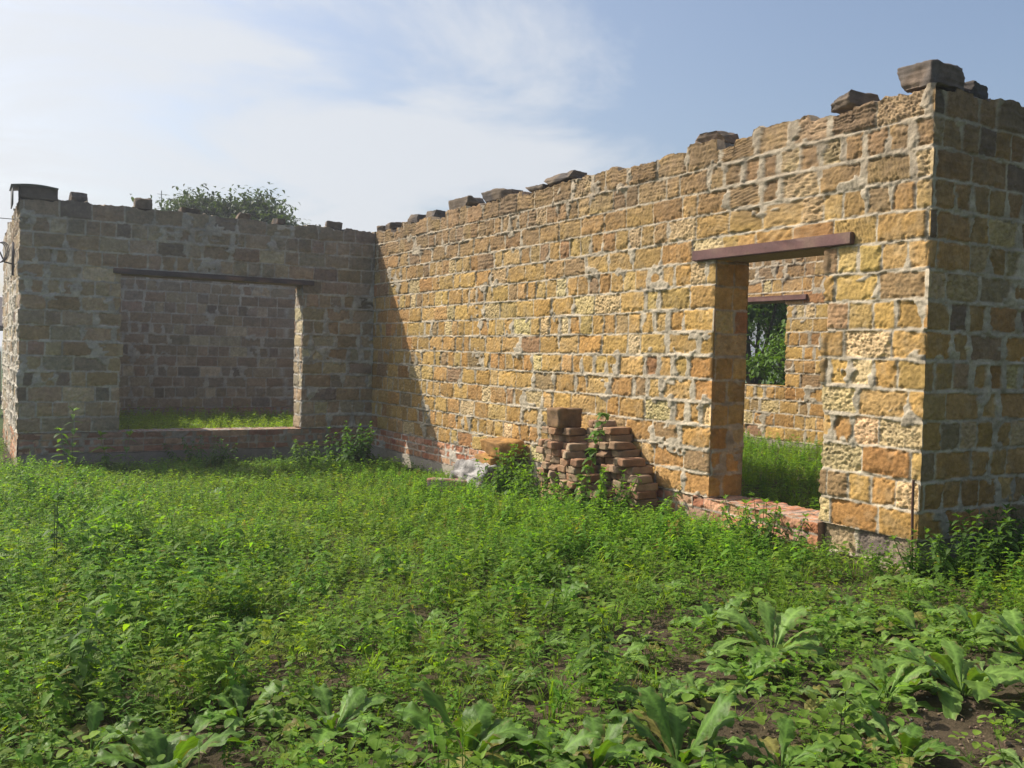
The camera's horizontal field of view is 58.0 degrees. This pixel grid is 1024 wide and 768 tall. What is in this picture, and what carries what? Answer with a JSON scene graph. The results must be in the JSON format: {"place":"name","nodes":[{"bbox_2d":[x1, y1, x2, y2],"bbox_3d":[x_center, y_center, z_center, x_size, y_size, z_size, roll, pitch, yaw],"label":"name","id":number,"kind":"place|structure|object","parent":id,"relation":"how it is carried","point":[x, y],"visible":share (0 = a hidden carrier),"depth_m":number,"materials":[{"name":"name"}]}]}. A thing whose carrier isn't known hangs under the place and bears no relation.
{"place":"outdoors","nodes":[
{"label":"outdoors","id":0,"kind":"place"},
{"bbox_2d":[0,346,1023,767],"bbox_3d":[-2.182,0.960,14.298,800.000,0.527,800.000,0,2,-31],"label":"ground","id":1,"kind":"structure","parent":0,"point":[942,730],"depth_m":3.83,"materials":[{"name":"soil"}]},
{"bbox_2d":[39,475,73,574],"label":"leafy weed","id":2,"kind":"object","parent":1,"relation":"on","point":[55,508],"visible":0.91,"depth_m":5.47,"materials":[{"name":"green plant"}]},
{"bbox_2d":[51,406,84,473],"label":"leafy weed","id":3,"kind":"object","parent":1,"relation":"on","point":[72,458],"visible":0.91,"depth_m":10.79,"materials":[{"name":"green plant"}]},
{"bbox_2d":[38,591,109,717],"bbox_3d":[-1.638,1.029,3.461,0.214,0.475,0.315,0,2,-42],"label":"leafy weed","id":4,"kind":"object","parent":1,"relation":"on","point":[82,664],"visible":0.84,"depth_m":3.42,"materials":[{"name":"green plant"}]},
{"bbox_2d":[32,699,148,767],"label":"broadleaf weed","id":5,"kind":"object","parent":1,"relation":"on","point":[94,708],"visible":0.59,"depth_m":3.12,"materials":[{"name":"green plant"}]},
{"bbox_2d":[90,430,137,472],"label":"leafy weed","id":6,"kind":"object","parent":1,"relation":"on","point":[104,458],"visible":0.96,"depth_m":11.56,"materials":[{"name":"green plant"}]},
{"bbox_2d":[88,725,252,767],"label":"broadleaf weed","id":7,"kind":"object","parent":1,"relation":"on","point":[152,743],"visible":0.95,"depth_m":2.90,"materials":[{"name":"green plant"}]},
{"bbox_2d":[161,435,237,465],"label":"leafy weed","id":8,"kind":"object","parent":1,"relation":"on","point":[214,460],"visible":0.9,"depth_m":12.62,"materials":[{"name":"green plant"}]},
{"bbox_2d":[119,403,293,429],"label":"grass","id":9,"kind":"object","parent":1,"relation":"on","point":[219,420],"visible":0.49,"depth_m":15.69,"materials":[{"name":"green plant"}]},
{"bbox_2d":[130,182,320,226],"bbox_3d":[-7.714,-2.352,25.612,5.537,6.460,5.426,3,2,34],"label":"broadleaf tree","id":10,"kind":"object","parent":1,"relation":"on","point":[262,209],"visible":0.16,"depth_m":24.74,"materials":[{"name":"green plant"}]},
{"bbox_2d":[183,678,289,734],"bbox_3d":[-0.994,1.175,3.347,0.373,0.181,0.419,1,2,-28],"label":"broadleaf weed","id":11,"kind":"object","parent":1,"relation":"on","point":[238,695],"visible":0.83,"depth_m":3.35,"materials":[{"name":"green plant"}]},
{"bbox_2d":[205,615,276,648],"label":"broadleaf weed","id":12,"kind":"object","parent":1,"relation":"on","point":[241,628],"visible":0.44,"depth_m":4.39,"materials":[{"name":"green plant"}]},
{"bbox_2d":[272,439,343,466],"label":"leafy weed","id":13,"kind":"object","parent":1,"relation":"on","point":[311,458],"visible":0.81,"depth_m":12.75,"materials":[{"name":"green plant"}]},
{"bbox_2d":[278,683,396,753],"bbox_3d":[-0.605,1.165,3.206,0.417,0.203,0.469,1,2,-8],"label":"broadleaf weed","id":14,"kind":"object","parent":1,"relation":"on","point":[353,699],"visible":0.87,"depth_m":3.26,"materials":[{"name":"green plant"}]},
{"bbox_2d":[321,420,376,465],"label":"leafy weed","id":15,"kind":"object","parent":1,"relation":"on","point":[363,451],"visible":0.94,"depth_m":13.17,"materials":[{"name":"green plant"}]},
{"bbox_2d":[389,608,449,637],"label":"broadleaf weed","id":16,"kind":"object","parent":1,"relation":"on","point":[434,612],"visible":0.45,"depth_m":4.72,"materials":[{"name":"green plant"}]},
{"bbox_2d":[427,477,466,490],"bbox_3d":[-0.703,1.128,10.387,0.506,0.134,0.164,2,2,11],"label":"concrete piece","id":17,"kind":"object","parent":1,"relation":"on","point":[441,481],"visible":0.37,"depth_m":10.33,"materials":[{"name":"concrete"}]},
{"bbox_2d":[374,679,559,767],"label":"broadleaf weed","id":18,"kind":"object","parent":1,"relation":"on","point":[486,728],"visible":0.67,"depth_m":2.99,"materials":[{"name":"green plant"}]},
{"bbox_2d":[450,458,509,492],"bbox_3d":[-0.356,1.060,10.475,0.511,0.414,0.598,0,2,-41],"label":"boulder","id":19,"kind":"object","parent":1,"relation":"on","point":[468,469],"visible":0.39,"depth_m":10.31,"materials":[{"name":"stone"}]},
{"bbox_2d":[475,452,512,466],"bbox_3d":[-0.216,0.878,10.559,0.324,0.187,0.504,-6,5,-24],"label":"loose block","id":20,"kind":"object","parent":19,"relation":"on","point":[492,460],"depth_m":10.38,"materials":[{"name":"stone"}]},
{"bbox_2d":[480,436,523,457],"bbox_3d":[-0.105,0.715,10.424,0.317,0.216,0.493,-6,9,-38],"label":"loose block","id":21,"kind":"object","parent":20,"relation":"on","point":[501,444],"depth_m":10.30,"materials":[{"name":"stone"}]},
{"bbox_2d":[474,443,537,499],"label":"leafy weed","id":22,"kind":"object","parent":1,"relation":"on","point":[503,481],"visible":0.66,"depth_m":9.55,"materials":[{"name":"green plant"}]},
{"bbox_2d":[471,662,549,698],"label":"broadleaf weed","id":23,"kind":"object","parent":1,"relation":"on","point":[488,667],"visible":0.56,"depth_m":3.72,"materials":[{"name":"green plant"}]},
{"bbox_2d":[0,413,1023,767],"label":"ground weeds","id":24,"kind":"object","parent":1,"relation":"on","point":[98,531],"visible":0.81,"depth_m":5.25,"materials":[{"name":"green plant"}]},
{"bbox_2d":[0,453,1023,767],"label":"creeping weeds","id":25,"kind":"object","parent":1,"relation":"on","point":[822,713],"visible":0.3,"depth_m":4.24,"materials":[{"name":"green plant"}]},
{"bbox_2d":[0,455,1023,767],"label":"feathery weeds","id":26,"kind":"object","parent":1,"relation":"on","point":[198,591],"visible":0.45,"depth_m":5.00,"materials":[{"name":"green plant"}]},
{"bbox_2d":[1,82,1023,574],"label":"unfinished house","id":27,"kind":"structure","parent":1,"relation":"on","point":[877,248],"depth_m":9.25,"materials":[{"name":"stone"}]},
{"bbox_2d":[0,241,14,275],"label":"wire bracket","id":28,"kind":"object","parent":27,"relation":"attached to","point":[4,259],"visible":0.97,"depth_m":12.87,"materials":[{"name":"metal"}]},
{"bbox_2d":[9,184,58,208],"bbox_3d":[-6.213,-2.418,12.004,0.544,0.273,0.570,0,2,-31],"label":"corner cap","id":29,"kind":"object","parent":27,"relation":"on","point":[36,192],"visible":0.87,"depth_m":11.83,"materials":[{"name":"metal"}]},
{"bbox_2d":[133,198,152,210],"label":"loose block","id":30,"kind":"object","parent":27,"relation":"on","point":[146,204],"depth_m":12.55,"materials":[{"name":"stone"}]},
{"bbox_2d":[448,195,484,209],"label":"loose block","id":31,"kind":"object","parent":27,"relation":"on","point":[469,200],"depth_m":11.79,"materials":[{"name":"stone"}]},
{"bbox_2d":[481,188,522,202],"bbox_3d":[-0.133,-2.271,11.232,0.347,0.160,0.671,0,2,-36],"label":"loose block","id":32,"kind":"object","parent":27,"relation":"on","point":[495,194],"depth_m":11.02,"materials":[{"name":"stone"}]},
{"bbox_2d":[544,170,586,186],"bbox_3d":[0.612,-2.196,9.969,0.354,0.128,0.584,4,0,-27],"label":"loose block","id":33,"kind":"object","parent":27,"relation":"on","point":[562,177],"depth_m":9.80,"materials":[{"name":"stone"}]},
{"bbox_2d":[695,131,738,143],"bbox_3d":[1.773,-2.103,7.977,0.300,0.125,0.331,-4,5,-42],"label":"loose block","id":34,"kind":"object","parent":27,"relation":"on","point":[727,137],"depth_m":7.86,"materials":[{"name":"stone"}]},
{"bbox_2d":[831,89,879,113],"bbox_3d":[2.504,-2.048,6.754,0.284,0.130,0.280,9,0,-13],"label":"loose block","id":35,"kind":"object","parent":27,"relation":"on","point":[851,99],"depth_m":6.63,"materials":[{"name":"stone"}]},
{"bbox_2d":[897,59,964,92],"bbox_3d":[2.854,-2.046,6.256,0.437,0.195,0.288,0,2,-31],"label":"loose block","id":36,"kind":"object","parent":27,"relation":"on","point":[917,76],"depth_m":6.13,"materials":[{"name":"stone"}]},
{"bbox_2d":[964,80,987,98],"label":"loose block","id":37,"kind":"object","parent":27,"relation":"on","point":[976,88],"depth_m":6.32,"materials":[{"name":"stone"}]},
{"bbox_2d":[478,724,601,767],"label":"broadleaf weed","id":38,"kind":"object","parent":1,"relation":"on","point":[584,736],"visible":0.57,"depth_m":2.88,"materials":[{"name":"green plant"}]},
{"bbox_2d":[506,464,573,510],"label":"leafy weed","id":39,"kind":"object","parent":1,"relation":"on","point":[518,488],"visible":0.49,"depth_m":8.62,"materials":[{"name":"green plant"}]},
{"bbox_2d":[507,627,580,656],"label":"broadleaf weed","id":40,"kind":"object","parent":1,"relation":"on","point":[551,639],"visible":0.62,"depth_m":4.32,"materials":[{"name":"green plant"}]},
{"bbox_2d":[542,564,562,629],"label":"leafy weed","id":41,"kind":"object","parent":1,"relation":"on","point":[554,593],"visible":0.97,"depth_m":4.54,"materials":[{"name":"green plant"}]},
{"bbox_2d":[514,581,598,614],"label":"broadleaf weed","id":42,"kind":"object","parent":1,"relation":"on","point":[579,584],"visible":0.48,"depth_m":5.15,"materials":[{"name":"green plant"}]},
{"bbox_2d":[110,565,1023,767],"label":"pebbles","id":43,"kind":"object","parent":1,"relation":"on","point":[1007,744],"visible":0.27,"depth_m":3.40,"materials":[{"name":"stone"}]},
{"bbox_2d":[532,714,648,767],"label":"broadleaf weed","id":44,"kind":"object","parent":1,"relation":"on","point":[635,742],"visible":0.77,"depth_m":2.92,"materials":[{"name":"green plant"}]},
{"bbox_2d":[571,412,609,508],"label":"climbing vine","id":45,"kind":"object","parent":1,"relation":"on","point":[591,451],"visible":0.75,"depth_m":8.39,"materials":[{"name":"green plant"}]},
{"bbox_2d":[574,607,626,709],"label":"leafy weed","id":46,"kind":"object","parent":1,"relation":"on","point":[609,656],"visible":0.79,"depth_m":3.55,"materials":[{"name":"green plant"}]},
{"bbox_2d":[568,639,659,679],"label":"broadleaf weed","id":47,"kind":"object","parent":1,"relation":"on","point":[643,660],"visible":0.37,"depth_m":4.02,"materials":[{"name":"green plant"}]},
{"bbox_2d":[547,464,681,529],"bbox_3d":[0.874,0.979,7.883,1.186,0.561,0.844,2,2,12],"label":"leafy weed","id":48,"kind":"object","parent":1,"relation":"on","point":[602,488],"visible":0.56,"depth_m":7.96,"materials":[{"name":"green plant"}]},
{"bbox_2d":[612,634,669,650],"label":"broadleaf weed","id":49,"kind":"object","parent":1,"relation":"on","point":[628,638],"visible":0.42,"depth_m":4.34,"materials":[{"name":"green plant"}]},
{"bbox_2d":[598,679,706,710],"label":"broadleaf weed","id":50,"kind":"object","parent":1,"relation":"on","point":[665,686],"visible":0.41,"depth_m":3.48,"materials":[{"name":"green plant"}]},
{"bbox_2d":[627,579,703,604],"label":"broadleaf weed","id":51,"kind":"object","parent":1,"relation":"on","point":[672,584],"visible":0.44,"depth_m":5.32,"materials":[{"name":"green plant"}]},
{"bbox_2d":[588,686,746,767],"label":"broadleaf weed","id":52,"kind":"object","parent":1,"relation":"on","point":[667,727],"visible":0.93,"depth_m":2.98,"materials":[{"name":"green plant"}]},
{"bbox_2d":[651,672,740,712],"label":"broadleaf weed","id":53,"kind":"object","parent":1,"relation":"on","point":[704,702],"visible":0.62,"depth_m":3.65,"materials":[{"name":"green plant"}]},
{"bbox_2d":[669,597,757,630],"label":"broadleaf weed","id":54,"kind":"object","parent":1,"relation":"on","point":[705,608],"visible":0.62,"depth_m":4.70,"materials":[{"name":"green plant"}]},
{"bbox_2d":[704,591,757,615],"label":"broadleaf weed","id":55,"kind":"object","parent":1,"relation":"on","point":[745,604],"visible":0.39,"depth_m":5.06,"materials":[{"name":"green plant"}]},
{"bbox_2d":[691,654,792,696],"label":"broadleaf weed","id":56,"kind":"object","parent":1,"relation":"on","point":[721,665],"visible":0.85,"depth_m":3.82,"materials":[{"name":"green plant"}]},
{"bbox_2d":[719,492,810,552],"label":"leafy weed","id":57,"kind":"object","parent":1,"relation":"on","point":[767,532],"visible":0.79,"depth_m":6.63,"materials":[{"name":"green plant"}]},
{"bbox_2d":[746,323,786,384],"bbox_3d":[5.655,0.188,16.955,3.026,2.602,2.635,0,2,-31],"label":"broadleaf tree","id":58,"kind":"object","parent":1,"relation":"on","point":[768,376],"visible":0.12,"depth_m":17.05,"materials":[{"name":"green plant"}]},
{"bbox_2d":[746,303,787,383],"bbox_3d":[5.277,-1.111,19.443,3.929,5.089,4.117,1,2,-12],"label":"broadleaf tree","id":59,"kind":"object","parent":1,"relation":"on","point":[760,317],"visible":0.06,"depth_m":19.18,"materials":[{"name":"green plant"}]},
{"bbox_2d":[749,303,785,384],"bbox_3d":[7.231,-1.973,24.818,6.797,6.516,6.072,0,2,-31],"label":"broadleaf tree","id":60,"kind":"object","parent":1,"relation":"on","point":[782,359],"visible":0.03,"depth_m":24.67,"materials":[{"name":"green plant"}]},
{"bbox_2d":[701,600,840,669],"bbox_3d":[1.165,1.193,4.211,0.650,0.324,0.606,1,2,-5],"label":"broadleaf weed","id":61,"kind":"object","parent":1,"relation":"on","point":[773,620],"visible":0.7,"depth_m":4.24,"materials":[{"name":"green plant"}]},
{"bbox_2d":[718,714,841,767],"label":"broadleaf weed","id":62,"kind":"object","parent":1,"relation":"on","point":[796,754],"visible":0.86,"depth_m":3.02,"materials":[{"name":"green plant"}]},
{"bbox_2d":[792,685,856,713],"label":"broadleaf weed","id":63,"kind":"object","parent":1,"relation":"on","point":[811,704],"visible":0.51,"depth_m":3.61,"materials":[{"name":"green plant"}]},
{"bbox_2d":[796,611,877,643],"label":"broadleaf weed","id":64,"kind":"object","parent":1,"relation":"on","point":[859,620],"visible":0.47,"depth_m":4.60,"materials":[{"name":"green plant"}]},
{"bbox_2d":[821,678,871,767],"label":"leafy weed","id":65,"kind":"object","parent":1,"relation":"on","point":[834,725],"visible":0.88,"depth_m":3.03,"materials":[{"name":"green plant"}]},
{"bbox_2d":[820,590,880,618],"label":"broadleaf weed","id":66,"kind":"object","parent":1,"relation":"on","point":[849,599],"visible":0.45,"depth_m":5.01,"materials":[{"name":"green plant"}]},
{"bbox_2d":[856,719,922,750],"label":"broadleaf weed","id":67,"kind":"object","parent":1,"relation":"on","point":[893,726],"visible":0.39,"depth_m":3.26,"materials":[{"name":"green plant"}]},
{"bbox_2d":[830,657,952,714],"bbox_3d":[1.494,1.207,3.630,0.433,0.231,0.464,2,2,5],"label":"broadleaf weed","id":68,"kind":"object","parent":1,"relation":"on","point":[906,672],"visible":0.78,"depth_m":3.60,"materials":[{"name":"green plant"}]},
{"bbox_2d":[834,701,979,767],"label":"broadleaf weed","id":69,"kind":"object","parent":1,"relation":"on","point":[910,735],"visible":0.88,"depth_m":3.00,"materials":[{"name":"green plant"}]},
{"bbox_2d":[864,573,952,599],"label":"broadleaf weed","id":70,"kind":"object","parent":1,"relation":"on","point":[898,578],"visible":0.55,"depth_m":5.59,"materials":[{"name":"green plant"}]},
{"bbox_2d":[910,480,914,561],"bbox_3d":[2.641,0.963,6.098,0.025,0.660,0.022,3,2,37],"label":"steel rod","id":71,"kind":"object","parent":1,"relation":"on","point":[912,508],"visible":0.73,"depth_m":6.09,"materials":[{"name":"metal"}]},
{"bbox_2d":[852,605,978,649],"bbox_3d":[2.003,1.228,4.597,0.567,0.208,0.536,3,2,40],"label":"broadleaf weed","id":72,"kind":"object","parent":1,"relation":"on","point":[907,619],"visible":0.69,"depth_m":4.56,"materials":[{"name":"green plant"}]},
{"bbox_2d":[887,650,948,685],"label":"broadleaf weed","id":73,"kind":"object","parent":1,"relation":"on","point":[907,655],"visible":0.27,"depth_m":3.88,"materials":[{"name":"green plant"}]},
{"bbox_2d":[890,529,965,586],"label":"leafy weed","id":74,"kind":"object","parent":1,"relation":"on","point":[916,551],"visible":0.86,"depth_m":5.87,"materials":[{"name":"green plant"}]},
{"bbox_2d":[897,598,980,625],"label":"broadleaf weed","id":75,"kind":"object","parent":1,"relation":"on","point":[929,606],"visible":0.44,"depth_m":4.96,"materials":[{"name":"green plant"}]},
{"bbox_2d":[878,637,1023,721],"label":"broadleaf weed","id":76,"kind":"object","parent":1,"relation":"on","point":[960,671],"visible":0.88,"depth_m":3.62,"materials":[{"name":"green plant"}]},
{"bbox_2d":[925,513,1004,586],"bbox_3d":[2.860,1.064,5.832,0.439,0.483,0.522,3,2,31],"label":"leafy weed","id":77,"kind":"object","parent":1,"relation":"on","point":[981,560],"visible":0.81,"depth_m":5.83,"materials":[{"name":"green plant"}]},
{"bbox_2d":[924,503,1023,578],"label":"leafy weed","id":78,"kind":"object","parent":1,"relation":"on","point":[1011,543],"visible":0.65,"depth_m":6.08,"materials":[{"name":"green plant"}]},
{"bbox_2d":[932,603,1023,650],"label":"broadleaf weed","id":79,"kind":"object","parent":1,"relation":"on","point":[974,619],"visible":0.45,"depth_m":4.59,"materials":[{"name":"green plant"}]},
{"bbox_2d":[962,607,1023,665],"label":"broadleaf weed","id":80,"kind":"object","parent":1,"relation":"on","point":[1013,617],"visible":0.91,"depth_m":4.26,"materials":[{"name":"green plant"}]},
{"bbox_2d":[979,748,1023,767],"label":"broadleaf weed","id":81,"kind":"object","parent":1,"relation":"on","point":[1011,752],"visible":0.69,"depth_m":3.03,"materials":[{"name":"green plant"}]},
{"bbox_2d":[0,0,1023,363],"label":"sky","id":82,"kind":"structure","parent":0,"point":[367,115],"materials":[{"name":"blue"}]},
{"bbox_2d":[547,407,581,428],"bbox_3d":[0.510,0.326,8.976,0.319,0.210,0.222,0,2,-35],"label":"loose block","id":83,"kind":"object","parent":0,"point":[560,417],"depth_m":8.89,"materials":[{"name":"stone"}]},
{"bbox_2d":[740,428,822,509],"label":"grass","id":84,"kind":"structure","parent":0,"point":[778,468],"depth_m":9.85,"materials":[{"name":"green plant"}]},
{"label":"brick","id":85,"kind":"object","parent":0,"visible":0},
{"bbox_2d":[611,449,640,456],"bbox_3d":[1.058,0.642,8.585,0.257,0.074,0.130,0,2,-30],"label":"brick","id":86,"kind":"object","parent":85,"relation":"on","point":[627,453],"visible":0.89,"depth_m":8.53,"materials":[{"name":"brick"}]},
{"bbox_2d":[608,441,635,449],"bbox_3d":[1.017,0.569,8.565,0.259,0.079,0.128,0,2,-31],"label":"brick","id":87,"kind":"object","parent":86,"relation":"on","point":[618,445],"visible":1,"depth_m":8.50,"materials":[{"name":"brick"}]},
{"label":"brick","id":88,"kind":"object","parent":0,"visible":0},
{"bbox_2d":[560,458,570,465],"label":"brick","id":89,"kind":"object","parent":88,"relation":"on","point":[564,462],"visible":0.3,"depth_m":8.64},
{"bbox_2d":[562,450,585,458],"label":"brick","id":90,"kind":"object","parent":89,"relation":"on","point":[572,454],"visible":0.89,"depth_m":8.65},
{"bbox_2d":[566,442,588,450],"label":"brick","id":91,"kind":"object","parent":90,"relation":"on","point":[579,446],"visible":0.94,"depth_m":8.68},
{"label":"brick","id":92,"kind":"object","parent":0,"visible":0},
{"bbox_2d":[620,473,637,481],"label":"brick","id":93,"kind":"object","parent":92,"relation":"on","point":[627,476],"visible":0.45,"depth_m":8.30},
{"bbox_2d":[623,465,652,474],"bbox_3d":[1.144,0.777,8.380,0.251,0.075,0.131,0,2,-29],"label":"brick","id":94,"kind":"object","parent":93,"relation":"on","point":[645,469],"visible":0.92,"depth_m":8.33,"materials":[{"name":"brick"}]},
{"bbox_2d":[617,457,645,466],"bbox_3d":[1.078,0.704,8.342,0.263,0.080,0.132,1,2,-24],"label":"brick","id":95,"kind":"object","parent":94,"relation":"on","point":[631,462],"visible":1,"depth_m":8.28,"materials":[{"name":"brick"}]},
{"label":"brick","id":96,"kind":"object","parent":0,"visible":0},
{"bbox_2d":[628,506,656,513],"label":"brick","id":97,"kind":"object","parent":96,"relation":"on","point":[650,507],"visible":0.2,"depth_m":8.23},
{"bbox_2d":[628,498,658,506],"bbox_3d":[1.176,1.056,8.272,0.257,0.074,0.130,0,2,-30],"label":"brick","id":98,"kind":"object","parent":97,"relation":"on","point":[644,502],"visible":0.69,"depth_m":8.22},
{"bbox_2d":[631,491,656,499],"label":"brick","id":99,"kind":"object","parent":98,"relation":"on","point":[640,495],"visible":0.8,"depth_m":8.19,"materials":[{"name":"brick"}]},
{"bbox_2d":[629,483,657,491],"bbox_3d":[1.169,0.917,8.256,0.251,0.075,0.131,1,2,-24],"label":"brick","id":100,"kind":"object","parent":99,"relation":"on","point":[648,487],"visible":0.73,"depth_m":8.21,"materials":[{"name":"brick"}]},
{"bbox_2d":[628,474,652,483],"bbox_3d":[1.159,0.846,8.248,0.234,0.076,0.133,0,2,-33],"label":"brick","id":101,"kind":"object","parent":100,"relation":"on","point":[645,478],"visible":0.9,"depth_m":8.19,"materials":[{"name":"brick"}]},
{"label":"brick","id":102,"kind":"object","parent":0,"visible":0},
{"bbox_2d":[565,435,585,442],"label":"brick","id":103,"kind":"object","parent":102,"relation":"on","point":[576,438],"visible":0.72,"depth_m":8.84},
{"bbox_2d":[562,427,586,435],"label":"brick","id":104,"kind":"object","parent":103,"relation":"on","point":[568,431],"visible":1,"depth_m":8.81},
{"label":"brick","id":105,"kind":"object","parent":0,"visible":0},
{"bbox_2d":[605,457,616,463],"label":"brick","id":106,"kind":"object","parent":105,"relation":"on","point":[608,460],"visible":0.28,"depth_m":8.62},
{"bbox_2d":[596,450,612,456],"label":"brick","id":107,"kind":"object","parent":106,"relation":"on","point":[603,453],"visible":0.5,"depth_m":8.58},
{"bbox_2d":[598,442,610,449],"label":"brick","id":108,"kind":"object","parent":107,"relation":"on","point":[603,445],"visible":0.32,"depth_m":8.58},
{"bbox_2d":[605,434,633,441],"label":"brick","id":109,"kind":"object","parent":108,"relation":"on","point":[623,437],"visible":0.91,"depth_m":8.65,"materials":[{"name":"brick"}]},
{"bbox_2d":[603,426,630,434],"bbox_3d":[0.985,0.440,8.692,0.256,0.074,0.130,0,2,-38],"label":"brick","id":110,"kind":"object","parent":109,"relation":"on","point":[620,430],"visible":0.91,"depth_m":8.63,"materials":[{"name":"brick"}]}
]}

